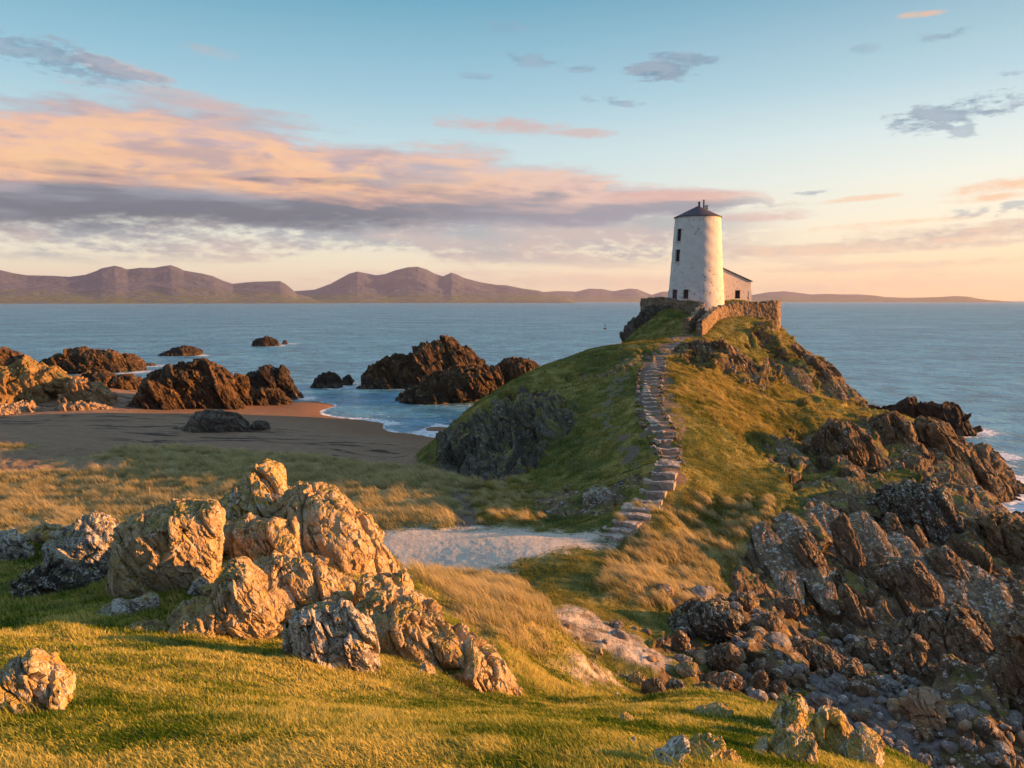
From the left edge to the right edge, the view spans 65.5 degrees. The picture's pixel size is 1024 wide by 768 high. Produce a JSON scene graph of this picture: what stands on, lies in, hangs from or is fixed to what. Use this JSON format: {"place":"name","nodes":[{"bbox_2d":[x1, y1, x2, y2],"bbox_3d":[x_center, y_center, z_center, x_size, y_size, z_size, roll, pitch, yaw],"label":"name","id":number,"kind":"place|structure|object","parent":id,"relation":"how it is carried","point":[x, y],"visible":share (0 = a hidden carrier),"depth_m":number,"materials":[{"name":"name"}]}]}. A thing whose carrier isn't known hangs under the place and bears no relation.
{"place":"outdoors","nodes":[
{"label":"outdoors","id":0,"kind":"place"},
{"bbox_2d":[0,265,329,303],"bbox_3d":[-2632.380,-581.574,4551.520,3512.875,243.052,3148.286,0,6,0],"label":"mountains","id":1,"kind":"structure","parent":0,"point":[169,284],"depth_m":4502.46,"materials":[{"name":"stone"}]},
{"bbox_2d":[294,267,575,302],"bbox_3d":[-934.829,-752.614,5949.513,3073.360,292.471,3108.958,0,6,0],"label":"mountains","id":2,"kind":"structure","parent":0,"point":[413,285],"depth_m":5739.11,"materials":[{"name":"stone"}]},
{"bbox_2d":[0,299,1023,767],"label":"terrain","id":3,"kind":"structure","parent":0,"point":[56,440],"depth_m":37.39,"materials":[{"name":"plant"}]},
{"bbox_2d":[0,528,34,562],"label":"rock outcrop","id":4,"kind":"object","parent":3,"relation":"on","point":[14,544],"visible":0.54,"depth_m":14.24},
{"bbox_2d":[0,400,46,414],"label":"shore rock","id":5,"kind":"object","parent":3,"relation":"on","point":[21,406],"visible":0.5,"depth_m":86.98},
{"bbox_2d":[0,648,75,715],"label":"boulder","id":6,"kind":"object","parent":3,"relation":"on","point":[37,676],"visible":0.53,"depth_m":5.10,"materials":[{"name":"stone"}]},
{"bbox_2d":[0,355,83,404],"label":"shore rock","id":7,"kind":"object","parent":3,"relation":"on","point":[27,378],"visible":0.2,"depth_m":91.53,"materials":[{"name":"stone"}]},
{"bbox_2d":[23,520,62,543],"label":"rock outcrop","id":8,"kind":"object","parent":3,"relation":"on","point":[42,531],"visible":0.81,"depth_m":14.97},
{"bbox_2d":[3,560,106,598],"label":"rock outcrop","id":9,"kind":"object","parent":3,"relation":"on","point":[50,577],"visible":0.42,"depth_m":12.90,"materials":[{"name":"stone"}]},
{"bbox_2d":[41,510,117,573],"bbox_3d":[-7.480,3.217,13.982,1.425,1.907,1.785,-3,7,-29],"label":"rock outcrop","id":10,"kind":"object","parent":3,"relation":"on","point":[83,538],"visible":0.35,"depth_m":13.56,"materials":[{"name":"stone"}]},
{"bbox_2d":[49,400,112,411],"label":"shore rock","id":11,"kind":"object","parent":3,"relation":"on","point":[75,405],"visible":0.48,"depth_m":88.46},
{"bbox_2d":[57,377,118,405],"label":"shore rock","id":12,"kind":"object","parent":3,"relation":"on","point":[80,388],"visible":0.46,"depth_m":90.91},
{"bbox_2d":[81,369,141,389],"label":"shore rock","id":13,"kind":"object","parent":3,"relation":"on","point":[109,379],"visible":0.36,"depth_m":102.63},
{"bbox_2d":[95,591,159,616],"bbox_3d":[-5.584,3.348,11.283,1.103,0.615,0.566,-3,7,-24],"label":"rock ledge","id":14,"kind":"object","parent":3,"relation":"on","point":[115,607],"visible":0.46,"depth_m":11.28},
{"bbox_2d":[128,619,169,632],"bbox_3d":[-4.863,3.326,10.640,0.630,0.402,0.481,-4,7,-35],"label":"rock ledge","id":15,"kind":"object","parent":3,"relation":"on","point":[155,624],"visible":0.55,"depth_m":10.58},
{"bbox_2d":[105,497,225,598],"bbox_3d":[-5.506,2.851,12.729,1.834,1.986,1.274,-2,6,-23],"label":"boulder","id":16,"kind":"object","parent":3,"relation":"on","point":[176,544],"visible":0.77,"depth_m":12.32,"materials":[{"name":"stone"}]},
{"bbox_2d":[187,575,209,596],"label":"boulder","id":17,"kind":"object","parent":3,"relation":"on","point":[197,583],"visible":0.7,"depth_m":12.19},
{"bbox_2d":[181,409,249,432],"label":"shore rock","id":18,"kind":"object","parent":3,"relation":"on","point":[213,420],"visible":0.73,"depth_m":72.30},
{"bbox_2d":[166,556,295,641],"bbox_3d":[-3.878,3.151,11.036,1.795,1.463,1.210,-3,6,-23],"label":"rock slab","id":19,"kind":"object","parent":3,"relation":"on","point":[238,599],"visible":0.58,"depth_m":10.66,"materials":[{"name":"stone"}]},
{"bbox_2d":[0,439,486,533],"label":"marram grass","id":20,"kind":"structure","parent":3,"relation":"on","point":[16,498],"depth_m":45.02,"materials":[{"name":"plant"}]},
{"bbox_2d":[218,458,295,522],"bbox_3d":[-4.745,3.070,16.704,3.494,3.037,2.711,0,6,0],"label":"rock outcrop","id":21,"kind":"object","parent":3,"relation":"on","point":[261,488],"visible":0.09,"depth_m":15.93,"materials":[{"name":"stone"}]},
{"bbox_2d":[223,512,305,561],"bbox_3d":[-4.415,3.209,14.374,1.972,1.859,2.097,0,6,0],"label":"rock outcrop","id":22,"kind":"object","parent":3,"relation":"on","point":[252,536],"visible":0.38,"depth_m":13.71,"materials":[{"name":"stone"}]},
{"bbox_2d":[253,550,354,611],"bbox_3d":[-3.166,3.225,12.100,1.552,1.438,1.225,0,6,0],"label":"rock slab","id":23,"kind":"object","parent":3,"relation":"on","point":[305,579],"visible":0.47,"depth_m":11.72,"materials":[{"name":"stone"}]},
{"bbox_2d":[264,481,399,576],"bbox_3d":[-3.459,3.489,15.353,2.876,3.279,2.803,0,6,0],"label":"rock outcrop","id":24,"kind":"object","parent":3,"relation":"on","point":[331,523],"visible":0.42,"depth_m":14.42,"materials":[{"name":"stone"}]},
{"bbox_2d":[282,598,381,673],"bbox_3d":[-2.155,3.362,9.715,1.245,1.513,0.936,-3,7,-23],"label":"boulder","id":25,"kind":"object","parent":3,"relation":"on","point":[329,632],"visible":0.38,"depth_m":9.43,"materials":[{"name":"stone"}]},
{"bbox_2d":[352,573,397,606],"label":"rock outcrop","id":26,"kind":"object","parent":3,"relation":"on","point":[365,583],"visible":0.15,"depth_m":12.88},
{"bbox_2d":[391,570,413,590],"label":"rock outcrop","id":27,"kind":"object","parent":3,"relation":"on","point":[401,578],"visible":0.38,"depth_m":14.48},
{"bbox_2d":[354,582,523,697],"bbox_3d":[-1.074,4.048,11.731,2.536,2.190,1.907,0,6,0],"label":"rock outcrop","id":28,"kind":"object","parent":3,"relation":"on","point":[411,624],"visible":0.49,"depth_m":11.12,"materials":[{"name":"stone"}]},
{"bbox_2d":[0,542,929,767],"bbox_3d":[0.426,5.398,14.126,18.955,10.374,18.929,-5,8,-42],"label":"turf grass","id":29,"kind":"structure","parent":3,"relation":"on","point":[407,728],"depth_m":5.54,"materials":[{"name":"plant"}]},
{"bbox_2d":[468,408,496,460],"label":"crag","id":30,"kind":"structure","parent":3,"relation":"on","point":[481,427],"depth_m":52.52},
{"bbox_2d":[490,397,512,451],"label":"crag","id":31,"kind":"structure","parent":3,"relation":"on","point":[501,421],"depth_m":53.14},
{"bbox_2d":[509,393,536,449],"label":"crag","id":32,"kind":"structure","parent":3,"relation":"on","point":[522,415],"depth_m":52.71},
{"bbox_2d":[531,395,560,440],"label":"crag","id":33,"kind":"structure","parent":3,"relation":"on","point":[543,408],"depth_m":52.57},
{"bbox_2d":[550,407,572,430],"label":"crag","id":34,"kind":"structure","parent":3,"relation":"on","point":[563,416],"depth_m":51.35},
{"bbox_2d":[402,474,780,659],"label":"marram grass","id":35,"kind":"structure","parent":3,"relation":"on","point":[478,587],"depth_m":27.32,"materials":[{"name":"plant"}]},
{"bbox_2d":[582,486,612,504],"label":"crag","id":36,"kind":"structure","parent":3,"relation":"on","point":[593,494],"depth_m":36.52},
{"bbox_2d":[592,338,684,541],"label":"stone staircase","id":37,"kind":"structure","parent":3,"relation":"on","point":[664,484],"depth_m":36.12,"materials":[{"name":"stone"}]},
{"bbox_2d":[619,305,670,341],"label":"crag","id":38,"kind":"structure","parent":3,"relation":"on","point":[646,314],"depth_m":78.04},
{"bbox_2d":[641,677,665,694],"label":"boulder","id":39,"kind":"object","parent":3,"relation":"on","point":[654,685],"visible":0.61,"depth_m":18.44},
{"bbox_2d":[652,734,689,767],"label":"rock ledge","id":40,"kind":"object","parent":3,"relation":"on","point":[676,748],"visible":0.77,"depth_m":3.60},
{"bbox_2d":[640,296,701,312],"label":"stone wall","id":41,"kind":"structure","parent":3,"relation":"on","point":[688,306],"depth_m":77.72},
{"bbox_2d":[671,630,687,652],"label":"boulder","id":42,"kind":"object","parent":3,"relation":"on","point":[679,640],"visible":0.99,"depth_m":22.71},
{"bbox_2d":[674,660,697,677],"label":"boulder","id":43,"kind":"object","parent":3,"relation":"on","point":[685,669],"visible":1,"depth_m":20.58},
{"bbox_2d":[683,302,704,333],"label":"stone wall","id":44,"kind":"structure","parent":3,"relation":"on","point":[689,324],"depth_m":71.55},
{"bbox_2d":[667,596,744,643],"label":"boulder","id":45,"kind":"object","parent":3,"relation":"on","point":[713,620],"visible":0.83,"depth_m":24.05,"materials":[{"name":"stone"}]},
{"bbox_2d":[686,732,725,764],"bbox_3d":[0.913,1.930,3.999,0.297,0.238,0.501,2,6,21],"label":"rock ledge","id":46,"kind":"object","parent":3,"relation":"on","point":[716,744],"visible":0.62,"depth_m":4.03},
{"bbox_2d":[668,200,752,310],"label":"lighthouse","id":47,"kind":"object","parent":3,"relation":"on","point":[698,272],"visible":0.91,"depth_m":78.12,"materials":[{"name":"paint"}]},
{"bbox_2d":[693,702,733,717],"bbox_3d":[1.761,2.944,7.098,0.412,0.166,0.337,3,7,24],"label":"rock ledge","id":48,"kind":"object","parent":3,"relation":"on","point":[715,708],"visible":0.54,"depth_m":7.07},
{"bbox_2d":[680,337,758,372],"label":"crag","id":49,"kind":"structure","parent":3,"relation":"on","point":[700,346],"depth_m":63.71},
{"bbox_2d":[704,670,741,691],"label":"loose stone","id":50,"kind":"object","parent":3,"relation":"on","point":[727,680],"visible":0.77,"depth_m":21.48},
{"bbox_2d":[705,642,745,672],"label":"boulder","id":51,"kind":"object","parent":3,"relation":"on","point":[725,656],"visible":0.89,"depth_m":22.31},
{"bbox_2d":[696,300,780,336],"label":"stone wall","id":52,"kind":"structure","parent":3,"relation":"on","point":[713,315],"depth_m":75.90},
{"bbox_2d":[726,591,754,612],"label":"boulder","id":53,"kind":"object","parent":3,"relation":"on","point":[745,600],"visible":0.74,"depth_m":27.09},
{"bbox_2d":[748,658,771,676],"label":"boulder","id":54,"kind":"object","parent":3,"relation":"on","point":[757,664],"visible":0.77,"depth_m":22.65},
{"bbox_2d":[752,670,768,690],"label":"boulder","id":55,"kind":"object","parent":3,"relation":"on","point":[761,680],"visible":0.94,"depth_m":21.89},
{"bbox_2d":[646,316,881,454],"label":"hill grass","id":56,"kind":"structure","parent":3,"relation":"on","point":[761,374],"depth_m":59.86,"materials":[{"name":"plant"}]},
{"bbox_2d":[750,612,781,632],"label":"boulder","id":57,"kind":"object","parent":3,"relation":"on","point":[767,621],"visible":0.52,"depth_m":25.18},
{"bbox_2d":[751,521,804,606],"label":"crag","id":58,"kind":"structure","parent":3,"relation":"on","point":[776,559],"depth_m":31.29,"materials":[{"name":"stone"}]},
{"bbox_2d":[767,632,791,650],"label":"loose stone","id":59,"kind":"object","parent":3,"relation":"on","point":[781,639],"visible":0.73,"depth_m":24.32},
{"bbox_2d":[772,596,801,618],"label":"boulder","id":60,"kind":"object","parent":3,"relation":"on","point":[790,607],"visible":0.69,"depth_m":28.55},
{"bbox_2d":[766,691,808,730],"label":"rock outcrop","id":61,"kind":"object","parent":3,"relation":"on","point":[792,709],"visible":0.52,"depth_m":6.76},
{"bbox_2d":[763,439,816,473],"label":"crag","id":62,"kind":"structure","parent":3,"relation":"on","point":[785,449],"depth_m":46.72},
{"bbox_2d":[767,723,818,764],"bbox_3d":[1.770,2.324,5.053,0.320,0.253,0.425,2,6,18],"label":"rock ledge","id":63,"kind":"object","parent":3,"relation":"on","point":[794,740],"visible":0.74,"depth_m":4.97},
{"bbox_2d":[775,358,813,395],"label":"crag","id":64,"kind":"structure","parent":3,"relation":"on","point":[800,378],"depth_m":67.43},
{"bbox_2d":[773,510,839,614],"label":"crag","id":65,"kind":"structure","parent":3,"relation":"on","point":[818,582],"depth_m":30.61,"materials":[{"name":"stone"}]},
{"bbox_2d":[791,528,829,569],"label":"crag","id":66,"kind":"structure","parent":3,"relation":"on","point":[808,553],"depth_m":31.06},
{"bbox_2d":[805,692,833,710],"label":"loose stone","id":67,"kind":"object","parent":3,"relation":"on","point":[815,700],"visible":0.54,"depth_m":22.07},
{"bbox_2d":[789,635,862,678],"bbox_3d":[9.728,8.575,25.020,2.444,1.107,1.024,2,6,19],"label":"rock slab","id":68,"kind":"object","parent":3,"relation":"on","point":[817,654],"visible":0.84,"depth_m":24.75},
{"bbox_2d":[790,343,861,396],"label":"crag","id":69,"kind":"structure","parent":3,"relation":"on","point":[822,367],"depth_m":70.70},
{"bbox_2d":[805,705,853,755],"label":"rock outcrop","id":70,"kind":"object","parent":3,"relation":"on","point":[833,727],"visible":0.53,"depth_m":5.98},
{"bbox_2d":[812,355,848,400],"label":"crag","id":71,"kind":"structure","parent":3,"relation":"on","point":[831,388],"depth_m":68.24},
{"bbox_2d":[823,677,847,693],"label":"loose stone","id":72,"kind":"object","parent":3,"relation":"on","point":[837,685],"visible":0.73,"depth_m":23.28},
{"bbox_2d":[809,502,863,584],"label":"crag","id":73,"kind":"structure","parent":3,"relation":"on","point":[824,513],"depth_m":34.49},
{"bbox_2d":[827,624,848,640],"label":"boulder","id":74,"kind":"object","parent":3,"relation":"on","point":[838,631],"visible":0.95,"depth_m":28.25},
{"bbox_2d":[800,418,881,472],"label":"crag","id":75,"kind":"structure","parent":3,"relation":"on","point":[854,443],"depth_m":47.22,"materials":[{"name":"stone"}]},
{"bbox_2d":[828,512,874,579],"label":"crag","id":76,"kind":"structure","parent":3,"relation":"on","point":[848,548],"depth_m":31.50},
{"bbox_2d":[838,583,867,627],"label":"crag","id":77,"kind":"structure","parent":3,"relation":"on","point":[855,613],"depth_m":28.97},
{"bbox_2d":[830,476,883,517],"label":"crag","id":78,"kind":"structure","parent":3,"relation":"on","point":[859,492],"depth_m":38.61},
{"bbox_2d":[845,680,868,696],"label":"loose stone","id":79,"kind":"object","parent":3,"relation":"on","point":[858,688],"visible":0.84,"depth_m":23.35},
{"bbox_2d":[838,636,890,669],"bbox_3d":[11.889,9.416,26.780,1.927,1.918,1.337,5,8,38],"label":"rock fin","id":80,"kind":"object","parent":3,"relation":"on","point":[870,650],"visible":0.5,"depth_m":26.36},
{"bbox_2d":[844,726,885,767],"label":"rock ledge","id":81,"kind":"object","parent":3,"relation":"on","point":[866,744],"visible":0.81,"depth_m":5.70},
{"bbox_2d":[847,510,901,571],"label":"crag","id":82,"kind":"structure","parent":3,"relation":"on","point":[871,534],"depth_m":33.79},
{"bbox_2d":[879,678,903,694],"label":"loose stone","id":83,"kind":"object","parent":3,"relation":"on","point":[889,685],"visible":0.67,"depth_m":24.14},
{"bbox_2d":[865,410,920,445],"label":"crag","id":84,"kind":"structure","parent":3,"relation":"on","point":[897,425],"depth_m":54.42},
{"bbox_2d":[881,512,904,534],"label":"crag","id":85,"kind":"structure","parent":3,"relation":"on","point":[891,523],"depth_m":35.00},
{"bbox_2d":[874,559,941,607],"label":"crag","id":86,"kind":"structure","parent":3,"relation":"on","point":[915,580],"depth_m":30.50,"materials":[{"name":"stone"}]},
{"bbox_2d":[884,438,932,465],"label":"crag","id":87,"kind":"structure","parent":3,"relation":"on","point":[910,449],"depth_m":53.42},
{"bbox_2d":[889,633,933,681],"bbox_3d":[12.982,9.381,25.718,1.980,2.666,1.264,4,7,33],"label":"rock fin","id":88,"kind":"object","parent":3,"relation":"on","point":[909,658],"visible":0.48,"depth_m":25.40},
{"bbox_2d":[865,477,965,545],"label":"crag","id":89,"kind":"structure","parent":3,"relation":"on","point":[928,507],"depth_m":36.37,"materials":[{"name":"stone"}]},
{"bbox_2d":[887,531,947,607],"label":"crag","id":90,"kind":"structure","parent":3,"relation":"on","point":[908,549],"depth_m":32.99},
{"bbox_2d":[907,524,929,547],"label":"crag","id":91,"kind":"structure","parent":3,"relation":"on","point":[916,535],"depth_m":34.61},
{"bbox_2d":[898,686,949,731],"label":"boulder","id":92,"kind":"object","parent":3,"relation":"on","point":[921,707],"visible":0.76,"depth_m":22.30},
{"bbox_2d":[913,727,934,742],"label":"boulder","id":93,"kind":"object","parent":3,"relation":"on","point":[927,735],"visible":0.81,"depth_m":21.83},
{"bbox_2d":[889,602,997,664],"bbox_3d":[15.209,9.625,28.401,4.439,3.997,3.327,3,6,23],"label":"rock outcrop","id":94,"kind":"object","parent":3,"relation":"on","point":[963,632],"visible":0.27,"depth_m":27.45,"materials":[{"name":"stone"}]},
{"bbox_2d":[913,426,976,485],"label":"crag","id":95,"kind":"structure","parent":3,"relation":"on","point":[965,472],"depth_m":53.38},
{"bbox_2d":[920,547,979,612],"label":"crag","id":96,"kind":"structure","parent":3,"relation":"on","point":[955,589],"depth_m":31.05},
{"bbox_2d":[929,545,971,579],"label":"crag","id":97,"kind":"structure","parent":3,"relation":"on","point":[945,560],"depth_m":31.86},
{"bbox_2d":[914,416,1013,502],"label":"crag","id":98,"kind":"structure","parent":3,"relation":"on","point":[939,434],"depth_m":54.89,"materials":[{"name":"stone"}]},
{"bbox_2d":[949,703,978,722],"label":"boulder","id":99,"kind":"object","parent":3,"relation":"on","point":[962,712],"visible":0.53,"depth_m":22.37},
{"bbox_2d":[948,492,985,517],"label":"crag","id":100,"kind":"structure","parent":3,"relation":"on","point":[965,505],"depth_m":39.75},
{"bbox_2d":[961,560,1015,623],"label":"crag","id":101,"kind":"structure","parent":3,"relation":"on","point":[995,602],"depth_m":30.74,"materials":[{"name":"stone"}]},
{"bbox_2d":[971,510,1023,564],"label":"crag","id":102,"kind":"structure","parent":3,"relation":"on","point":[1001,535],"depth_m":35.67,"materials":[{"name":"stone"}]},
{"bbox_2d":[984,605,1023,705],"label":"rock outcrop","id":103,"kind":"object","parent":3,"relation":"on","point":[1005,671],"visible":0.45,"depth_m":23.45,"materials":[{"name":"stone"}]},
{"bbox_2d":[1008,710,1023,733],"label":"loose stone","id":104,"kind":"object","parent":3,"relation":"on","point":[1015,717],"visible":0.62,"depth_m":22.63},
{"bbox_2d":[0,301,1023,512],"bbox_3d":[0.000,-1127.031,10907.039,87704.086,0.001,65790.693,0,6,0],"label":"sea","id":105,"kind":"structure","parent":0,"point":[967,357],"depth_m":278.79,"materials":[{"name":"liquid"}]},
{"bbox_2d":[0,347,23,365],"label":"sea rock","id":106,"kind":"object","parent":105,"relation":"in","point":[8,356],"visible":0.49,"depth_m":148.21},
{"bbox_2d":[38,346,146,373],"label":"sea rock","id":107,"kind":"object","parent":105,"relation":"in","point":[77,360],"visible":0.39,"depth_m":149.52,"materials":[{"name":"stone"}]},
{"bbox_2d":[158,345,202,355],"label":"sea rock","id":108,"kind":"object","parent":105,"relation":"in","point":[184,350],"visible":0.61,"depth_m":195.88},
{"bbox_2d":[135,357,244,409],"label":"sea rock","id":109,"kind":"object","parent":105,"relation":"in","point":[201,383],"visible":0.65,"depth_m":92.84,"materials":[{"name":"stone"}]},
{"bbox_2d":[234,373,252,405],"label":"sea rock","id":110,"kind":"object","parent":105,"relation":"in","point":[242,384],"visible":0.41,"depth_m":98.15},
{"bbox_2d":[249,387,292,405],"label":"sea rock","id":111,"kind":"object","parent":105,"relation":"in","point":[262,396],"visible":0.69,"depth_m":99.83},
{"bbox_2d":[246,364,303,399],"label":"sea rock","id":112,"kind":"object","parent":105,"relation":"in","point":[268,376],"visible":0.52,"depth_m":108.05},
{"bbox_2d":[310,371,342,387],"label":"sea rock","id":113,"kind":"object","parent":105,"relation":"in","point":[329,379],"visible":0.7,"depth_m":123.87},
{"bbox_2d":[356,335,485,388],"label":"sea rock","id":114,"kind":"object","parent":105,"relation":"in","point":[408,370],"visible":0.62,"depth_m":123.58,"materials":[{"name":"stone"}]},
{"bbox_2d":[395,361,503,404],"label":"sea rock","id":115,"kind":"object","parent":105,"relation":"in","point":[461,382],"visible":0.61,"depth_m":104.88,"materials":[{"name":"stone"}]},
{"bbox_2d":[489,357,538,383],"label":"sea rock","id":116,"kind":"object","parent":105,"relation":"in","point":[511,368],"visible":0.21,"depth_m":112.98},
{"bbox_2d":[868,396,982,436],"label":"sea rock","id":117,"kind":"object","parent":105,"relation":"in","point":[955,416],"visible":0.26,"depth_m":80.80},
{"bbox_2d":[0,0,1023,300],"label":"sky","id":118,"kind":"structure","parent":0,"point":[862,147],"materials":[{"name":"blue"}]},
{"bbox_2d":[545,289,1007,301],"bbox_3d":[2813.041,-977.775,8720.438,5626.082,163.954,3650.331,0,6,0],"label":"mountains","id":119,"kind":"structure","parent":0,"point":[604,295],"depth_m":8674.53,"materials":[{"name":"stone"}]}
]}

